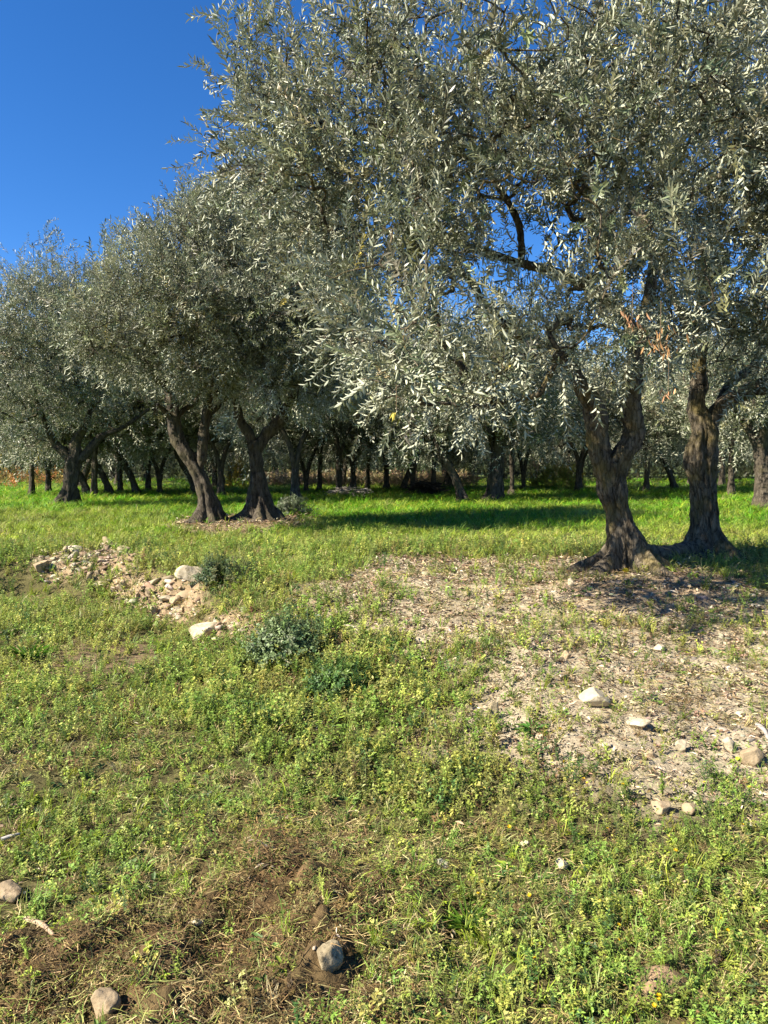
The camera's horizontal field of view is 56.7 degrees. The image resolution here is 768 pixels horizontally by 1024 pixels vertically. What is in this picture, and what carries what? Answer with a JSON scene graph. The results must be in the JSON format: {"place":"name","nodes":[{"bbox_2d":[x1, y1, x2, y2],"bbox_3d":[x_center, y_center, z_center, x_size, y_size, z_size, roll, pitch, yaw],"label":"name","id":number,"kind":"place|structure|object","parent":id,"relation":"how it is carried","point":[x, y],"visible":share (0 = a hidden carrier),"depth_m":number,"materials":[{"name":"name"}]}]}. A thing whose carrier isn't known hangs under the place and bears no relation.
{"place":"outdoors","nodes":[
{"label":"outdoors","id":0,"kind":"place"},
{"bbox_2d":[0,453,767,1023],"bbox_3d":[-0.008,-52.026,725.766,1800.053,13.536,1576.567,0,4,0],"label":"ground","id":1,"kind":"structure","parent":0,"point":[308,961],"depth_m":3.43,"materials":[{"name":"soil"}]},
{"bbox_2d":[0,879,21,903],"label":"stone","id":2,"kind":"object","parent":1,"relation":"on","point":[11,890],"visible":0.94,"depth_m":2.65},
{"bbox_2d":[1,833,21,840],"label":"stick","id":3,"kind":"object","parent":1,"relation":"on","point":[6,837],"visible":0.92,"depth_m":3.06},
{"bbox_2d":[4,640,56,660],"bbox_3d":[-2.925,1.153,5.864,0.381,0.146,0.384,1,4,17],"label":"plant","id":4,"kind":"object","parent":1,"relation":"on","point":[37,654],"visible":0.66,"depth_m":5.88,"materials":[{"name":"green plant"}]},
{"bbox_2d":[0,361,72,492],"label":"olive tree","id":5,"kind":"object","parent":1,"relation":"on","point":[48,483],"visible":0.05,"depth_m":28.91,"materials":[{"name":"green plant"}]},
{"bbox_2d":[23,916,54,935],"bbox_3d":[-1.191,1.433,2.464,0.190,0.029,0.021,3,5,35],"label":"stick","id":6,"kind":"object","parent":1,"relation":"on","point":[43,925],"visible":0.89,"depth_m":2.46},
{"bbox_2d":[33,560,49,572],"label":"stone","id":7,"kind":"object","parent":1,"relation":"on","point":[38,566],"visible":0.95,"depth_m":8.78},
{"bbox_2d":[5,433,82,482],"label":"olive tree","id":8,"kind":"object","parent":1,"relation":"on","point":[27,462],"visible":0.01,"depth_m":48.85,"materials":[{"name":"green plant"}]},
{"bbox_2d":[0,464,91,487],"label":"vines","id":9,"kind":"object","parent":1,"relation":"on","point":[11,479],"visible":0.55,"depth_m":38.82,"materials":[{"name":"brown plant"}]},
{"bbox_2d":[0,347,121,495],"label":"olive tree","id":10,"kind":"object","parent":1,"relation":"on","point":[31,489],"visible":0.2,"depth_m":25.76,"materials":[{"name":"green plant"}]},
{"bbox_2d":[9,353,153,486],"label":"olive tree","id":11,"kind":"object","parent":1,"relation":"on","point":[87,471],"depth_m":34.84,"materials":[{"name":"green plant"}]},
{"bbox_2d":[0,343,165,494],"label":"olive tree","id":12,"kind":"object","parent":1,"relation":"on","point":[85,487],"visible":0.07,"depth_m":25.71,"materials":[{"name":"green plant"}]},
{"bbox_2d":[0,218,172,504],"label":"olive tree","id":13,"kind":"object","parent":1,"relation":"on","point":[16,335],"visible":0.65,"depth_m":19.40,"materials":[{"name":"green plant"}]},
{"bbox_2d":[86,573,92,583],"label":"stone","id":14,"kind":"object","parent":1,"relation":"on","point":[89,575],"visible":0.82,"depth_m":8.41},
{"bbox_2d":[10,340,173,493],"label":"olive tree","id":15,"kind":"object","parent":1,"relation":"on","point":[108,487],"visible":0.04,"depth_m":26.78,"materials":[{"name":"green plant"}]},
{"bbox_2d":[0,333,191,497],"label":"olive tree","id":16,"kind":"object","parent":1,"relation":"on","point":[94,484],"visible":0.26,"depth_m":24.51,"materials":[{"name":"green plant"}]},
{"bbox_2d":[81,447,117,484],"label":"olive tree","id":17,"kind":"object","parent":1,"relation":"on","point":[116,477],"visible":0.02,"depth_m":41.83,"materials":[{"name":"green plant"}]},
{"bbox_2d":[91,987,120,1018],"bbox_3d":[-0.831,1.472,2.130,0.091,0.105,0.068,2,4,28],"label":"stone","id":18,"kind":"object","parent":1,"relation":"on","point":[110,997],"visible":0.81,"depth_m":2.11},
{"bbox_2d":[24,338,207,494],"bbox_3d":[-9.869,-3.803,28.009,6.605,6.769,6.834,0,4,6],"label":"olive tree","id":19,"kind":"object","parent":1,"relation":"on","point":[132,480],"visible":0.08,"depth_m":27.56,"materials":[{"name":"green plant"}]},
{"bbox_2d":[63,430,174,490],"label":"olive tree","id":20,"kind":"object","parent":1,"relation":"on","point":[120,481],"visible":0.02,"depth_m":30.40,"materials":[{"name":"green plant"}]},
{"bbox_2d":[112,857,145,875],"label":"plant","id":21,"kind":"object","parent":1,"relation":"on","point":[122,866],"visible":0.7,"depth_m":2.83,"materials":[{"name":"green plant"}]},
{"bbox_2d":[101,428,191,490],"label":"olive tree","id":22,"kind":"object","parent":1,"relation":"on","point":[148,481],"visible":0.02,"depth_m":30.89,"materials":[{"name":"green plant"}]},
{"bbox_2d":[145,587,151,597],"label":"stone","id":23,"kind":"object","parent":1,"relation":"on","point":[147,592],"visible":0.79,"depth_m":7.77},
{"bbox_2d":[150,605,156,614],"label":"stone","id":24,"kind":"object","parent":1,"relation":"on","point":[154,610],"visible":0.73,"depth_m":7.45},
{"bbox_2d":[141,451,171,481],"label":"olive tree","id":25,"kind":"object","parent":1,"relation":"on","point":[144,476],"depth_m":51.48,"materials":[{"name":"green plant"}]},
{"bbox_2d":[87,352,227,493],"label":"olive tree","id":26,"kind":"object","parent":1,"relation":"on","point":[159,474],"visible":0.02,"depth_m":28.36,"materials":[{"name":"green plant"}]},
{"bbox_2d":[34,159,301,522],"bbox_3d":[-3.532,-2.860,12.954,4.160,6.636,6.484,0,4,0],"label":"olive tree","id":27,"kind":"object","parent":1,"relation":"on","point":[154,322],"visible":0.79,"depth_m":11.69,"materials":[{"name":"green plant"}]},
{"bbox_2d":[169,595,179,603],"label":"stone","id":28,"kind":"object","parent":1,"relation":"on","point":[176,598],"visible":0.84,"depth_m":7.48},
{"bbox_2d":[174,565,205,582],"bbox_3d":[-2.048,0.660,7.613,0.365,0.174,0.228,6,4,-9],"label":"boulder","id":29,"kind":"object","parent":1,"relation":"on","point":[184,572],"visible":0.56,"depth_m":7.52,"materials":[{"name":"stone"}]},
{"bbox_2d":[109,347,272,491],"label":"olive tree","id":30,"kind":"object","parent":1,"relation":"on","point":[189,423],"visible":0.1,"depth_m":26.50,"materials":[{"name":"green plant"}]},
{"bbox_2d":[188,622,216,641],"bbox_3d":[-1.661,1.115,6.584,0.282,0.155,0.324,2,4,28],"label":"boulder","id":31,"kind":"object","parent":1,"relation":"on","point":[200,627],"visible":0.62,"depth_m":6.49,"materials":[{"name":"stone"}]},
{"bbox_2d":[134,327,294,496],"bbox_3d":[-6.092,-3.941,25.846,6.045,7.257,7.296,0,4,-6],"label":"olive tree","id":32,"kind":"object","parent":1,"relation":"on","point":[221,464],"visible":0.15,"depth_m":26.15,"materials":[{"name":"green plant"}]},
{"bbox_2d":[183,550,262,587],"bbox_3d":[-1.643,0.617,7.421,0.790,0.438,0.735,0,4,0],"label":"shrub","id":33,"kind":"object","parent":1,"relation":"on","point":[209,570],"visible":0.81,"depth_m":7.29,"materials":[{"name":"green plant"}]},
{"bbox_2d":[186,413,267,487],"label":"olive tree","id":34,"kind":"object","parent":1,"relation":"on","point":[214,475],"visible":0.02,"depth_m":35.27,"materials":[{"name":"green plant"}]},
{"bbox_2d":[224,456,250,488],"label":"bush","id":35,"kind":"object","parent":1,"relation":"on","point":[236,474],"visible":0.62,"depth_m":35.75,"materials":[{"name":"green plant"}]},
{"bbox_2d":[192,418,285,483],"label":"olive tree","id":36,"kind":"object","parent":1,"relation":"on","point":[246,453],"visible":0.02,"depth_m":42.95,"materials":[{"name":"green plant"}]},
{"bbox_2d":[235,445,268,481],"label":"olive tree","id":37,"kind":"object","parent":1,"relation":"on","point":[240,461],"visible":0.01,"depth_m":49.35,"materials":[{"name":"green plant"}]},
{"bbox_2d":[246,932,281,952],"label":"plant","id":38,"kind":"object","parent":1,"relation":"on","point":[252,939],"visible":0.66,"depth_m":2.38,"materials":[{"name":"green plant"}]},
{"bbox_2d":[170,139,400,521],"bbox_3d":[-1.830,-3.462,13.271,4.432,7.782,6.614,0,4,0],"label":"olive tree","id":39,"kind":"object","parent":1,"relation":"on","point":[259,502],"visible":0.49,"depth_m":12.27,"materials":[{"name":"green plant"}]},
{"bbox_2d":[265,429,306,470],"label":"olive tree","id":40,"kind":"object","parent":1,"relation":"on","point":[279,446],"visible":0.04,"depth_m":57.32,"materials":[{"name":"green plant"}]},
{"bbox_2d":[231,598,344,681],"bbox_3d":[-0.731,0.976,5.615,0.997,0.582,0.834,0,4,0],"label":"shrub","id":41,"kind":"object","parent":1,"relation":"on","point":[281,629],"visible":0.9,"depth_m":5.49,"materials":[{"name":"green plant"}]},
{"bbox_2d":[196,276,394,499],"bbox_3d":[-2.842,-3.990,22.299,6.529,7.837,7.879,-1,4,-11],"label":"olive tree","id":42,"kind":"object","parent":1,"relation":"on","point":[295,478],"visible":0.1,"depth_m":22.88,"materials":[{"name":"green plant"}]},
{"bbox_2d":[230,401,362,491],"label":"olive tree","id":43,"kind":"object","parent":1,"relation":"on","point":[306,471],"visible":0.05,"depth_m":29.88,"materials":[{"name":"green plant"}]},
{"bbox_2d":[275,491,317,515],"bbox_3d":[-2.123,-0.078,16.332,1.074,0.800,0.966,2,4,33],"label":"shrub","id":44,"kind":"object","parent":1,"relation":"on","point":[283,506],"visible":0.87,"depth_m":16.21,"materials":[{"name":"green plant"}]},
{"bbox_2d":[265,409,392,489],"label":"olive tree","id":45,"kind":"object","parent":1,"relation":"on","point":[319,481],"visible":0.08,"depth_m":30.13,"materials":[{"name":"green plant"}]},
{"bbox_2d":[316,939,343,972],"bbox_3d":[-0.169,1.421,2.249,0.083,0.100,0.086,-1,4,-20],"label":"stone","id":46,"kind":"object","parent":1,"relation":"on","point":[330,957],"visible":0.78,"depth_m":2.23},
{"bbox_2d":[299,389,378,488],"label":"olive tree","id":47,"kind":"object","parent":1,"relation":"on","point":[352,478],"visible":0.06,"depth_m":30.87,"materials":[{"name":"green plant"}]},
{"bbox_2d":[300,652,382,707],"bbox_3d":[-0.282,1.147,4.890,0.620,0.352,0.569,0,4,0],"label":"shrub","id":48,"kind":"object","parent":1,"relation":"on","point":[330,674],"visible":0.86,"depth_m":4.83,"materials":[{"name":"green plant"}]},
{"bbox_2d":[302,438,386,485],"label":"olive tree","id":49,"kind":"object","parent":1,"relation":"on","point":[344,469],"depth_m":36.20,"materials":[{"name":"green plant"}]},
{"bbox_2d":[317,485,373,496],"bbox_3d":[-1.323,-0.731,26.530,2.208,0.574,1.496,0,4,0],"label":"branch heap","id":50,"kind":"object","parent":1,"relation":"on","point":[345,489],"visible":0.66,"depth_m":26.29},
{"bbox_2d":[267,350,424,491],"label":"olive tree","id":51,"kind":"object","parent":1,"relation":"on","point":[346,433],"visible":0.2,"depth_m":27.08,"materials":[{"name":"green plant"}]},
{"bbox_2d":[247,467,484,486],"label":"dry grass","id":52,"kind":"structure","parent":1,"relation":"on","point":[394,479],"depth_m":37.84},
{"bbox_2d":[323,431,429,487],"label":"olive tree","id":53,"kind":"object","parent":1,"relation":"on","point":[367,483],"visible":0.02,"depth_m":33.85,"materials":[{"name":"green plant"}]},
{"bbox_2d":[0,436,754,481],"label":"undergrowth","id":54,"kind":"object","parent":1,"relation":"on","point":[654,472],"visible":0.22,"depth_m":52.39,"materials":[{"name":"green plant"}]},
{"bbox_2d":[346,423,414,490],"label":"olive tree","id":55,"kind":"object","parent":1,"relation":"on","point":[386,484],"visible":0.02,"depth_m":32.87,"materials":[{"name":"green plant"}]},
{"bbox_2d":[0,524,767,1023],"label":"weeds","id":56,"kind":"object","parent":1,"relation":"on","point":[230,682],"visible":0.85,"depth_m":3.81,"materials":[{"name":"green plant"}]},
{"bbox_2d":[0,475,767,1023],"bbox_3d":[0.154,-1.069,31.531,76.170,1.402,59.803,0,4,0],"label":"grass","id":57,"kind":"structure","parent":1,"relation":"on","point":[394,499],"depth_m":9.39,"materials":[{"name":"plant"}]},
{"bbox_2d":[0,557,767,1023],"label":"mown grass","id":58,"kind":"structure","parent":1,"relation":"on","point":[126,947],"depth_m":2.58,"materials":[{"name":"plant"}]},
{"bbox_2d":[0,513,767,953],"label":"leaf litter","id":59,"kind":"object","parent":1,"relation":"on","point":[498,583],"visible":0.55,"depth_m":5.52,"materials":[{"name":"plant"}]},
{"bbox_2d":[28,533,767,1012],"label":"gravel","id":60,"kind":"structure","parent":1,"relation":"on","point":[154,581],"depth_m":6.99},
{"bbox_2d":[118,580,127,591],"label":"stone","id":61,"kind":"object","parent":60,"relation":"on","point":[123,582],"visible":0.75,"depth_m":8.11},
{"bbox_2d":[157,595,171,600],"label":"stone","id":62,"kind":"object","parent":60,"relation":"on","point":[166,597],"visible":0.69,"depth_m":7.53,"materials":[{"name":"stone"}]},
{"bbox_2d":[337,336,472,491],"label":"olive tree","id":63,"kind":"object","parent":1,"relation":"on","point":[413,473],"visible":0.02,"depth_m":29.44,"materials":[{"name":"green plant"}]},
{"bbox_2d":[342,422,477,488],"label":"olive tree","id":64,"kind":"object","parent":1,"relation":"on","point":[404,483],"visible":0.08,"depth_m":31.84,"materials":[{"name":"green plant"}]},
{"bbox_2d":[393,444,444,474],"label":"olive tree","id":65,"kind":"object","parent":1,"relation":"on","point":[443,470],"visible":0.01,"depth_m":44.70,"materials":[{"name":"green plant"}]},
{"bbox_2d":[415,637,426,642],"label":"stone","id":66,"kind":"object","parent":1,"relation":"on","point":[418,640],"visible":0.82,"depth_m":5.31,"materials":[{"name":"stone"}]},
{"bbox_2d":[400,479,450,495],"bbox_3d":[1.694,-0.877,27.547,2.527,0.807,1.779,0,4,0],"label":"brush pile","id":67,"kind":"object","parent":1,"relation":"on","point":[424,487],"visible":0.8,"depth_m":27.27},
{"bbox_2d":[361,351,494,481],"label":"olive tree","id":68,"kind":"object","parent":1,"relation":"on","point":[433,475],"visible":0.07,"depth_m":29.27,"materials":[{"name":"green plant"}]},
{"bbox_2d":[412,438,485,467],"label":"olive tree","id":69,"kind":"object","parent":1,"relation":"on","point":[422,462],"depth_m":50.49,"materials":[{"name":"green plant"}]},
{"bbox_2d":[420,428,480,486],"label":"olive tree","id":70,"kind":"object","parent":1,"relation":"on","point":[447,481],"visible":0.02,"depth_m":35.31,"materials":[{"name":"green plant"}]},
{"bbox_2d":[412,436,506,469],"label":"olive tree","id":71,"kind":"object","parent":1,"relation":"on","point":[467,452],"visible":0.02,"depth_m":36.04,"materials":[{"name":"green plant"}]},
{"bbox_2d":[355,286,569,500],"bbox_3d":[2.324,-3.612,22.494,6.953,7.126,7.194,0,4,-3],"label":"olive tree","id":72,"kind":"object","parent":1,"relation":"on","point":[438,433],"visible":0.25,"depth_m":21.37,"materials":[{"name":"green plant"}]},
{"bbox_2d":[161,0,767,577],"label":"olive tree","id":73,"kind":"object","parent":1,"relation":"on","point":[419,192],"visible":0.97,"depth_m":5.58,"materials":[{"name":"green plant"}]},
{"bbox_2d":[440,894,495,937],"bbox_3d":[0.291,1.445,2.535,0.216,0.073,0.195,3,5,41],"label":"plant","id":74,"kind":"object","parent":1,"relation":"on","point":[455,921],"visible":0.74,"depth_m":2.54,"materials":[{"name":"green plant"}]},
{"bbox_2d":[487,702,498,718],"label":"stone","id":75,"kind":"object","parent":1,"relation":"on","point":[493,706],"visible":0.69,"depth_m":4.15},
{"bbox_2d":[400,271,616,501],"bbox_3d":[3.472,-3.888,23.376,6.952,7.532,6.740,-3,4,-34],"label":"olive tree","id":76,"kind":"object","parent":1,"relation":"on","point":[495,485],"visible":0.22,"depth_m":22.89,"materials":[{"name":"green plant"}]},
{"bbox_2d":[520,840,529,846],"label":"stone","id":77,"kind":"object","parent":1,"relation":"on","point":[528,844],"visible":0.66,"depth_m":2.96,"materials":[{"name":"stone"}]},
{"bbox_2d":[449,313,609,494],"bbox_3d":[5.179,-3.948,27.677,6.650,7.065,6.642,-2,4,-24],"label":"olive tree","id":78,"kind":"object","parent":1,"relation":"on","point":[512,468],"visible":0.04,"depth_m":26.86,"materials":[{"name":"green plant"}]},
{"bbox_2d":[513,717,549,737],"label":"plant","id":79,"kind":"object","parent":1,"relation":"on","point":[526,727],"visible":0.75,"depth_m":3.97,"materials":[{"name":"green plant"}]},
{"bbox_2d":[464,365,600,489],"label":"olive tree","id":80,"kind":"object","parent":1,"relation":"on","point":[523,468],"visible":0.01,"depth_m":32.82,"materials":[{"name":"green plant"}]},
{"bbox_2d":[535,733,543,740],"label":"stone","id":81,"kind":"object","parent":1,"relation":"on","point":[539,738],"visible":0.72,"depth_m":3.85,"materials":[{"name":"stone"}]},
{"bbox_2d":[507,426,581,478],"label":"olive tree","id":82,"kind":"object","parent":1,"relation":"on","point":[542,458],"visible":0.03,"depth_m":49.23,"materials":[{"name":"green plant"}]},
{"bbox_2d":[525,461,588,489],"bbox_3d":[8.054,-1.606,33.480,3.340,1.693,2.538,0,4,0],"label":"bush","id":83,"kind":"object","parent":1,"relation":"on","point":[564,477],"visible":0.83,"depth_m":33.07,"materials":[{"name":"green plant"}]},
{"bbox_2d":[555,858,567,869],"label":"stone","id":84,"kind":"object","parent":1,"relation":"on","point":[557,861],"visible":0.87,"depth_m":2.78,"materials":[{"name":"stone"}]},
{"bbox_2d":[561,650,570,658],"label":"stone","id":85,"kind":"object","parent":1,"relation":"on","point":[565,654],"visible":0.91,"depth_m":4.84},
{"bbox_2d":[522,383,619,470],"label":"olive tree","id":86,"kind":"object","parent":1,"relation":"on","point":[569,454],"depth_m":43.04,"materials":[{"name":"green plant"}]},
{"bbox_2d":[568,577,573,585],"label":"stone","id":87,"kind":"object","parent":1,"relation":"on","point":[570,582],"visible":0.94,"depth_m":6.53,"materials":[{"name":"stone"}]},
{"bbox_2d":[539,367,621,483],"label":"olive tree","id":88,"kind":"object","parent":1,"relation":"on","point":[585,454],"visible":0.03,"depth_m":35.62,"materials":[{"name":"green plant"}]},
{"bbox_2d":[521,340,658,491],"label":"olive tree","id":89,"kind":"object","parent":1,"relation":"on","point":[578,470],"visible":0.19,"depth_m":30.59,"materials":[{"name":"green plant"}]},
{"bbox_2d":[578,687,610,705],"bbox_3d":[1.224,1.075,4.135,0.182,0.098,0.101,2,8,11],"label":"stone","id":90,"kind":"object","parent":1,"relation":"on","point":[593,696],"visible":0.96,"depth_m":4.11,"materials":[{"name":"stone"}]},
{"bbox_2d":[601,958,639,988],"bbox_3d":[0.753,1.448,2.228,0.142,0.030,0.145,0,4,0],"label":"plant","id":91,"kind":"object","parent":1,"relation":"on","point":[629,978],"visible":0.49,"depth_m":2.24,"materials":[{"name":"green plant"}]},
{"bbox_2d":[624,716,651,727],"bbox_3d":[1.389,1.157,3.878,0.144,0.052,0.096,-6,7,20],"label":"stone","id":92,"kind":"object","parent":1,"relation":"on","point":[637,722],"visible":0.97,"depth_m":3.87,"materials":[{"name":"stone"}]},
{"bbox_2d":[557,337,727,491],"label":"olive tree","id":93,"kind":"object","parent":1,"relation":"on","point":[646,448],"visible":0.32,"depth_m":27.79,"materials":[{"name":"green plant"}]},
{"bbox_2d":[610,430,683,480],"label":"olive tree","id":94,"kind":"object","parent":1,"relation":"on","point":[642,455],"visible":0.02,"depth_m":50.59,"materials":[{"name":"green plant"}]},
{"bbox_2d":[645,751,657,757],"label":"stone","id":95,"kind":"object","parent":1,"relation":"on","point":[651,754],"visible":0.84,"depth_m":3.59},
{"bbox_2d":[654,644,665,651],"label":"stone","id":96,"kind":"object","parent":1,"relation":"on","point":[658,647],"visible":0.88,"depth_m":4.97,"materials":[{"name":"stone"}]},
{"bbox_2d":[651,800,670,815],"bbox_3d":[1.220,1.299,3.126,0.082,0.058,0.070,-4,-2,9],"label":"stone","id":97,"kind":"object","parent":1,"relation":"on","point":[663,806],"visible":0.97,"depth_m":3.11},
{"bbox_2d":[609,355,727,488],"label":"olive tree","id":98,"kind":"object","parent":1,"relation":"on","point":[671,478],"visible":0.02,"depth_m":32.49,"materials":[{"name":"green plant"}]},
{"bbox_2d":[592,0,767,559],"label":"olive tree","id":99,"kind":"object","parent":1,"relation":"on","point":[700,464],"visible":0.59,"depth_m":7.83,"materials":[{"name":"green plant"}]},
{"bbox_2d":[674,739,686,751],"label":"stone","id":100,"kind":"object","parent":1,"relation":"on","point":[680,745],"visible":1,"depth_m":3.64,"materials":[{"name":"stone"}]},
{"bbox_2d":[681,802,696,814],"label":"stone","id":101,"kind":"object","parent":1,"relation":"on","point":[686,807],"visible":0.95,"depth_m":3.11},
{"bbox_2d":[642,306,766,495],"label":"olive tree","id":102,"kind":"object","parent":1,"relation":"on","point":[731,485],"visible":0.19,"depth_m":26.90,"materials":[{"name":"green plant"}]},
{"bbox_2d":[665,352,749,486],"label":"olive tree","id":103,"kind":"object","parent":1,"relation":"on","point":[721,479],"visible":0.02,"depth_m":38.30,"materials":[{"name":"green plant"}]},
{"bbox_2d":[663,284,767,506],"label":"olive tree","id":104,"kind":"object","parent":1,"relation":"on","point":[758,438],"visible":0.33,"depth_m":19.38,"materials":[{"name":"green plant"}]},
{"bbox_2d":[722,737,734,750],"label":"stone","id":105,"kind":"object","parent":1,"relation":"on","point":[728,744],"visible":0.87,"depth_m":3.66,"materials":[{"name":"stone"}]},
{"bbox_2d":[729,432,753,465],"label":"olive tree","id":106,"kind":"object","parent":1,"relation":"on","point":[744,453],"visible":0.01,"depth_m":53.75,"materials":[{"name":"green plant"}]},
{"bbox_2d":[740,746,763,766],"bbox_3d":[1.834,1.228,3.545,0.115,0.111,0.074,1,4,16],"label":"stone","id":107,"kind":"object","parent":1,"relation":"on","point":[752,756],"visible":0.96,"depth_m":3.52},
{"bbox_2d":[755,722,767,739],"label":"stick","id":108,"kind":"object","parent":1,"relation":"on","point":[761,727],"visible":0.99,"depth_m":3.82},
{"bbox_2d":[0,0,767,378],"label":"sky","id":109,"kind":"structure","parent":0,"point":[93,93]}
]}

